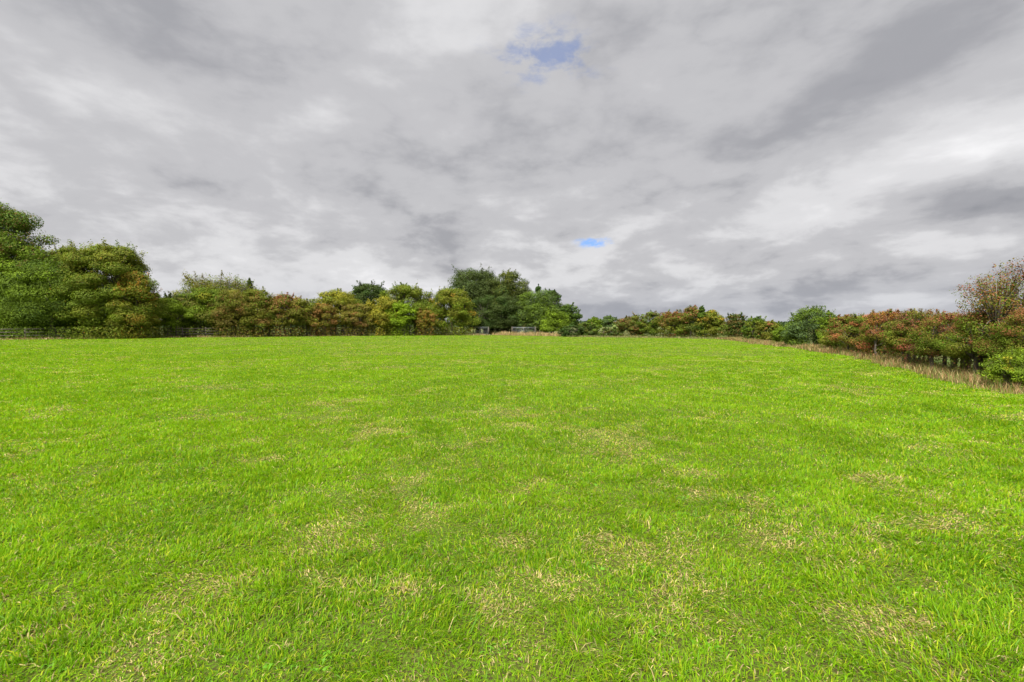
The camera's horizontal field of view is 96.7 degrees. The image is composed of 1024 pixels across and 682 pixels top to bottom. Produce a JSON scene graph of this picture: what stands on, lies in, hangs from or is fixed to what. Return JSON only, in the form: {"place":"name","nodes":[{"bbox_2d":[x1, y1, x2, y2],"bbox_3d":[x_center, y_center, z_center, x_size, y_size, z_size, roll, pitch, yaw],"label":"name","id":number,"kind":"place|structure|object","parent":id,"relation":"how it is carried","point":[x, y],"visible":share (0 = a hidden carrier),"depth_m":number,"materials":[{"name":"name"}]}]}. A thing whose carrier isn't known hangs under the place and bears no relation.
{"place":"outdoors","nodes":[
{"label":"outdoors","id":0,"kind":"place"},
{"bbox_2d":[0,333,488,339],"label":"long dry grass","id":1,"kind":"structure","parent":0,"point":[177,336],"depth_m":58.60,"materials":[{"name":"beige plant"}]},
{"bbox_2d":[0,326,1023,681],"bbox_3d":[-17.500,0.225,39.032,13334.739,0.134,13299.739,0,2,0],"label":"ground","id":2,"kind":"structure","parent":0,"point":[210,664],"depth_m":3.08,"materials":[{"name":"green plant"}]},
{"bbox_2d":[0,201,69,337],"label":"maple tree","id":3,"kind":"object","parent":2,"relation":"on","point":[14,243],"visible":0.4,"depth_m":52.62,"materials":[{"name":"green plant"}]},
{"bbox_2d":[0,256,84,338],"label":"maple tree","id":4,"kind":"object","parent":2,"relation":"on","point":[20,305],"visible":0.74,"depth_m":51.27,"materials":[{"name":"green plant"}]},
{"bbox_2d":[36,242,95,337],"bbox_3d":[-53.300,-6.030,54.832,7.702,11.699,5.961,0,2,0],"label":"maple tree","id":5,"kind":"object","parent":2,"relation":"on","point":[66,250],"visible":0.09,"depth_m":53.96,"materials":[{"name":"green plant"}]},
{"bbox_2d":[43,237,165,338],"bbox_3d":[-48.637,-6.163,54.847,13.331,12.102,9.196,0,2,0],"label":"maple tree","id":6,"kind":"object","parent":2,"relation":"on","point":[108,261],"visible":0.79,"depth_m":52.37,"materials":[{"name":"green plant"}]},
{"bbox_2d":[105,271,168,338],"bbox_3d":[-44.462,-4.213,53.774,5.418,8.135,5.822,0,2,0],"label":"hawthorn tree","id":7,"kind":"object","parent":2,"relation":"on","point":[142,295],"visible":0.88,"depth_m":52.80,"materials":[{"name":"green plant"}]},
{"bbox_2d":[149,295,195,336],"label":"hawthorn tree","id":8,"kind":"object","parent":2,"relation":"on","point":[174,310],"visible":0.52,"depth_m":57.70,"materials":[{"name":"green plant"}]},
{"bbox_2d":[160,291,197,336],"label":"hawthorn tree","id":9,"kind":"object","parent":2,"relation":"on","point":[178,298],"visible":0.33,"depth_m":59.18,"materials":[{"name":"green plant"}]},
{"bbox_2d":[176,285,237,336],"bbox_3d":[-41.339,-3.922,60.767,9.649,7.058,5.686,0,2,0],"label":"hawthorn tree","id":10,"kind":"object","parent":2,"relation":"on","point":[208,296],"visible":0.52,"depth_m":59.71,"materials":[{"name":"green plant"}]},
{"bbox_2d":[170,270,256,335],"bbox_3d":[-41.850,-5.233,63.809,13.172,9.523,5.607,0,2,0],"label":"ash tree","id":11,"kind":"object","parent":2,"relation":"on","point":[190,282],"visible":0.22,"depth_m":63.27,"materials":[{"name":"green plant"}]},
{"bbox_2d":[0,327,456,337],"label":"timber fence","id":12,"kind":"object","parent":2,"relation":"on","point":[205,333],"visible":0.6,"depth_m":58.56,"materials":[{"name":"brown wood"}]},
{"bbox_2d":[204,288,254,336],"bbox_3d":[-37.425,-3.848,61.002,6.954,6.922,6.002,0,2,0],"label":"hawthorn tree","id":13,"kind":"object","parent":2,"relation":"on","point":[227,313],"visible":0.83,"depth_m":59.54,"materials":[{"name":"green plant"}]},
{"bbox_2d":[244,278,253,335],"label":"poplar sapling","id":14,"kind":"object","parent":2,"relation":"on","point":[249,281],"visible":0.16,"depth_m":63.63,"materials":[{"name":"green plant"}]},
{"bbox_2d":[235,286,282,336],"bbox_3d":[-34.271,-3.937,61.809,5.753,7.035,5.637,0,2,0],"label":"hawthorn tree","id":15,"kind":"object","parent":2,"relation":"on","point":[255,297],"visible":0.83,"depth_m":60.78,"materials":[{"name":"green plant"}]},
{"bbox_2d":[250,291,307,336],"bbox_3d":[-32.159,-3.660,62.634,6.238,6.384,6.447,1,2,32],"label":"hawthorn tree","id":16,"kind":"object","parent":2,"relation":"on","point":[280,301],"visible":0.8,"depth_m":62.02,"materials":[{"name":"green plant"}]},
{"bbox_2d":[281,295,322,335],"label":"hawthorn tree","id":17,"kind":"object","parent":2,"relation":"on","point":[303,302],"visible":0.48,"depth_m":64.21,"materials":[{"name":"green plant"}]},
{"bbox_2d":[300,302,343,335],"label":"hawthorn tree","id":18,"kind":"object","parent":2,"relation":"on","point":[327,312],"visible":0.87,"depth_m":64.61,"materials":[{"name":"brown plant"}]},
{"bbox_2d":[313,288,362,335],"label":"field maple","id":19,"kind":"object","parent":2,"relation":"on","point":[337,298],"visible":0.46,"depth_m":67.94,"materials":[{"name":"green plant"}]},
{"bbox_2d":[337,303,384,335],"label":"hawthorn tree","id":20,"kind":"object","parent":2,"relation":"on","point":[348,314],"visible":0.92,"depth_m":66.63,"materials":[{"name":"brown plant"}]},
{"bbox_2d":[349,280,389,332],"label":"oak tree","id":21,"kind":"object","parent":2,"relation":"on","point":[364,292],"visible":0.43,"depth_m":93.81,"materials":[{"name":"green plant"}]},
{"bbox_2d":[363,296,402,335],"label":"field maple","id":22,"kind":"object","parent":2,"relation":"on","point":[380,307],"visible":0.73,"depth_m":67.55,"materials":[{"name":"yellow plant"}]},
{"bbox_2d":[382,300,417,335],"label":"field maple","id":23,"kind":"object","parent":2,"relation":"on","point":[406,312],"visible":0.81,"depth_m":67.97,"materials":[{"name":"green plant"}]},
{"bbox_2d":[380,281,437,334],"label":"field maple","id":24,"kind":"object","parent":2,"relation":"on","point":[402,293],"visible":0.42,"depth_m":71.82,"materials":[{"name":"green plant"}]},
{"bbox_2d":[413,309,437,335],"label":"hawthorn tree","id":25,"kind":"object","parent":2,"relation":"on","point":[424,321],"visible":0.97,"depth_m":69.08,"materials":[{"name":"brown plant"}]},
{"bbox_2d":[425,286,480,334],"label":"field maple","id":26,"kind":"object","parent":2,"relation":"on","point":[454,313],"visible":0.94,"depth_m":70.27,"materials":[{"name":"green plant"}]},
{"bbox_2d":[445,263,500,330],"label":"oak tree","id":27,"kind":"object","parent":2,"relation":"on","point":[473,283],"visible":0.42,"depth_m":82.14,"materials":[{"name":"green plant"}]},
{"bbox_2d":[475,321,517,333],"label":"elder bush","id":28,"kind":"object","parent":2,"relation":"on","point":[494,331],"visible":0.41,"depth_m":78.30,"materials":[{"name":"green plant"}]},
{"bbox_2d":[467,293,530,333],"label":"oak tree","id":29,"kind":"object","parent":2,"relation":"on","point":[504,308],"visible":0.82,"depth_m":76.47,"materials":[{"name":"green plant"}]},
{"bbox_2d":[482,268,531,319],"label":"oak tree","id":30,"kind":"object","parent":2,"relation":"on","point":[503,286],"visible":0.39,"depth_m":81.41,"materials":[{"name":"green plant"}]},
{"bbox_2d":[513,327,535,332],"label":"metal gate","id":31,"kind":"structure","parent":2,"relation":"on","point":[527,327],"depth_m":70.45,"materials":[{"name":"metal"}]},
{"bbox_2d":[510,320,549,333],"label":"elder bush","id":32,"kind":"object","parent":2,"relation":"on","point":[529,324],"visible":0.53,"depth_m":75.75,"materials":[{"name":"green plant"}]},
{"bbox_2d":[107,320,952,326],"bbox_3d":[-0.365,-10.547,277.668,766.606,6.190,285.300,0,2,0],"label":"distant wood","id":33,"kind":"object","parent":2,"relation":"on","point":[782,323],"visible":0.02,"depth_m":323.03,"materials":[{"name":"green plant"}]},
{"bbox_2d":[508,289,560,328],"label":"willow tree","id":34,"kind":"object","parent":2,"relation":"on","point":[538,306],"visible":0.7,"depth_m":76.35,"materials":[{"name":"green plant"}]},
{"bbox_2d":[534,284,540,299],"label":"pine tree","id":35,"kind":"object","parent":2,"relation":"on","point":[537,288],"visible":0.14,"depth_m":87.43,"materials":[{"name":"green plant"}]},
{"bbox_2d":[544,288,562,332],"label":"ash tree","id":36,"kind":"object","parent":2,"relation":"on","point":[557,296],"visible":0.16,"depth_m":82.94,"materials":[{"name":"green plant"}]},
{"bbox_2d":[539,308,570,332],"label":"hazel bush","id":37,"kind":"object","parent":2,"relation":"on","point":[553,320],"visible":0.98,"depth_m":70.26,"materials":[{"name":"green plant"}]},
{"bbox_2d":[559,302,582,327],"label":"ash tree","id":38,"kind":"object","parent":2,"relation":"on","point":[568,309],"visible":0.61,"depth_m":75.13,"materials":[{"name":"green plant"}]},
{"bbox_2d":[557,324,585,335],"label":"elder bush","id":39,"kind":"object","parent":2,"relation":"on","point":[568,330],"visible":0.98,"depth_m":61.04,"materials":[{"name":"green plant"}]},
{"bbox_2d":[577,321,602,335],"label":"elder bush","id":40,"kind":"object","parent":2,"relation":"on","point":[592,330],"visible":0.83,"depth_m":61.54,"materials":[{"name":"green plant"}]},
{"bbox_2d":[587,316,601,329],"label":"ash tree","id":41,"kind":"object","parent":2,"relation":"on","point":[595,320],"visible":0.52,"depth_m":69.34,"materials":[{"name":"green plant"}]},
{"bbox_2d":[599,315,616,328],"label":"willow tree","id":42,"kind":"object","parent":2,"relation":"on","point":[607,320],"visible":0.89,"depth_m":108.97,"materials":[{"name":"green plant"}]},
{"bbox_2d":[597,327,623,335],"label":"elder bush","id":43,"kind":"object","parent":2,"relation":"on","point":[609,331],"visible":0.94,"depth_m":59.88,"materials":[{"name":"green plant"}]},
{"bbox_2d":[613,315,646,335],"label":"hawthorn tree","id":44,"kind":"object","parent":2,"relation":"on","point":[628,326],"visible":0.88,"depth_m":60.01,"materials":[{"name":"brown plant"}]},
{"bbox_2d":[631,311,664,336],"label":"hawthorn tree","id":45,"kind":"object","parent":2,"relation":"on","point":[650,328],"visible":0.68,"depth_m":59.55,"materials":[{"name":"green plant"}]},
{"bbox_2d":[655,309,691,336],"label":"hawthorn tree","id":46,"kind":"object","parent":2,"relation":"on","point":[669,319],"visible":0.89,"depth_m":56.13,"materials":[{"name":"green plant"}]},
{"bbox_2d":[675,304,707,337],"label":"hawthorn tree","id":47,"kind":"object","parent":2,"relation":"on","point":[690,312],"visible":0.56,"depth_m":55.25,"materials":[{"name":"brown plant"}]},
{"bbox_2d":[694,305,707,337],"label":"hawthorn tree","id":48,"kind":"object","parent":2,"relation":"on","point":[701,312],"visible":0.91,"depth_m":54.23,"materials":[{"name":"green plant"}]},
{"bbox_2d":[697,309,725,337],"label":"field maple","id":49,"kind":"object","parent":2,"relation":"on","point":[713,319],"visible":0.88,"depth_m":53.81,"materials":[{"name":"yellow plant"}]},
{"bbox_2d":[718,312,750,337],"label":"hawthorn tree","id":50,"kind":"object","parent":2,"relation":"on","point":[734,324],"visible":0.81,"depth_m":50.52,"materials":[{"name":"green plant"}]},
{"bbox_2d":[740,315,768,339],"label":"hawthorn bush","id":51,"kind":"object","parent":2,"relation":"on","point":[748,328],"visible":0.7,"depth_m":45.81,"materials":[{"name":"green plant"}]},
{"bbox_2d":[754,320,781,340],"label":"hawthorn bush","id":52,"kind":"object","parent":2,"relation":"on","point":[765,326],"visible":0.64,"depth_m":41.69,"materials":[{"name":"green plant"}]},
{"bbox_2d":[771,324,787,343],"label":"hawthorn bush","id":53,"kind":"object","parent":2,"relation":"on","point":[776,332],"visible":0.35,"depth_m":36.56,"materials":[{"name":"green plant"}]},
{"bbox_2d":[780,305,833,346],"bbox_3d":[21.297,-0.984,32.552,3.738,3.199,3.392,1,2,26],"label":"blackthorn bush","id":54,"kind":"object","parent":2,"relation":"on","point":[798,326],"visible":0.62,"depth_m":32.03,"materials":[{"name":"green plant"}]},
{"bbox_2d":[816,310,838,345],"bbox_3d":[21.219,-0.707,30.496,1.494,2.797,1.479,1,2,26],"label":"blackthorn bush","id":55,"kind":"object","parent":2,"relation":"on","point":[824,322],"visible":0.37,"depth_m":30.37,"materials":[{"name":"green plant"}]},
{"bbox_2d":[815,314,861,348],"bbox_3d":[19.534,-0.415,26.952,2.541,2.392,2.626,-1,2,-25],"label":"hawthorn bush","id":56,"kind":"object","parent":2,"relation":"on","point":[840,320],"visible":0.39,"depth_m":26.92,"materials":[{"name":"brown plant"}]},
{"bbox_2d":[828,312,881,353],"bbox_3d":[18.549,-0.320,24.005,2.501,2.445,2.896,0,2,0],"label":"hawthorn bush","id":57,"kind":"object","parent":2,"relation":"on","point":[851,337],"visible":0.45,"depth_m":24.02,"materials":[{"name":"green plant"}]},
{"bbox_2d":[855,308,918,356],"bbox_3d":[17.841,-0.274,21.479,2.504,2.524,2.819,0,2,0],"label":"hawthorn bush","id":58,"kind":"object","parent":2,"relation":"on","point":[870,331],"visible":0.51,"depth_m":21.48,"materials":[{"name":"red plant"}]},
{"bbox_2d":[879,308,949,364],"bbox_3d":[16.431,-0.130,18.449,2.304,2.469,2.932,0,2,0],"label":"hawthorn bush","id":59,"kind":"object","parent":2,"relation":"on","point":[896,338],"visible":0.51,"depth_m":18.49,"materials":[{"name":"green plant"}]},
{"bbox_2d":[906,309,972,369],"bbox_3d":[15.712,0.057,16.206,2.323,2.454,2.846,0,2,0],"label":"hawthorn bush","id":60,"kind":"object","parent":2,"relation":"on","point":[927,341],"visible":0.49,"depth_m":16.28,"materials":[{"name":"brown plant"}]},
{"bbox_2d":[934,309,1015,377],"bbox_3d":[14.873,0.106,14.147,2.676,2.374,2.374,-2,3,-38],"label":"hawthorn bush","id":61,"kind":"object","parent":2,"relation":"on","point":[955,336],"visible":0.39,"depth_m":14.12,"materials":[{"name":"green plant"}]},
{"bbox_2d":[949,256,1023,374],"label":"hawthorn tree","id":62,"kind":"object","parent":2,"relation":"on","point":[994,305],"visible":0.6,"depth_m":13.55,"materials":[{"name":"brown plant"}]},
{"bbox_2d":[972,301,1023,369],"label":"hawthorn bush","id":63,"kind":"object","parent":2,"relation":"on","point":[1017,334],"visible":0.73,"depth_m":12.60,"materials":[{"name":"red plant"}]},
{"bbox_2d":[975,346,1023,388],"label":"bramble bush","id":64,"kind":"object","parent":2,"relation":"on","point":[1011,372],"visible":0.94,"depth_m":11.66,"materials":[{"name":"green plant"}]},
{"bbox_2d":[0,0,1023,322],"label":"sky","id":65,"kind":"structure","parent":0,"point":[773,159],"materials":[{"name":"grey"}]},
{"bbox_2d":[491,330,560,335],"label":"long dry grass","id":66,"kind":"structure","parent":0,"point":[527,333],"depth_m":67.43,"materials":[{"name":"beige plant"}]},
{"bbox_2d":[561,334,718,338],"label":"long dry grass","id":67,"kind":"structure","parent":0,"point":[653,336],"depth_m":56.67,"materials":[{"name":"beige plant"}]},
{"bbox_2d":[716,336,1023,394],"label":"long dry grass","id":68,"kind":"structure","parent":0,"point":[938,371],"depth_m":16.58,"materials":[{"name":"beige plant"}]}
]}

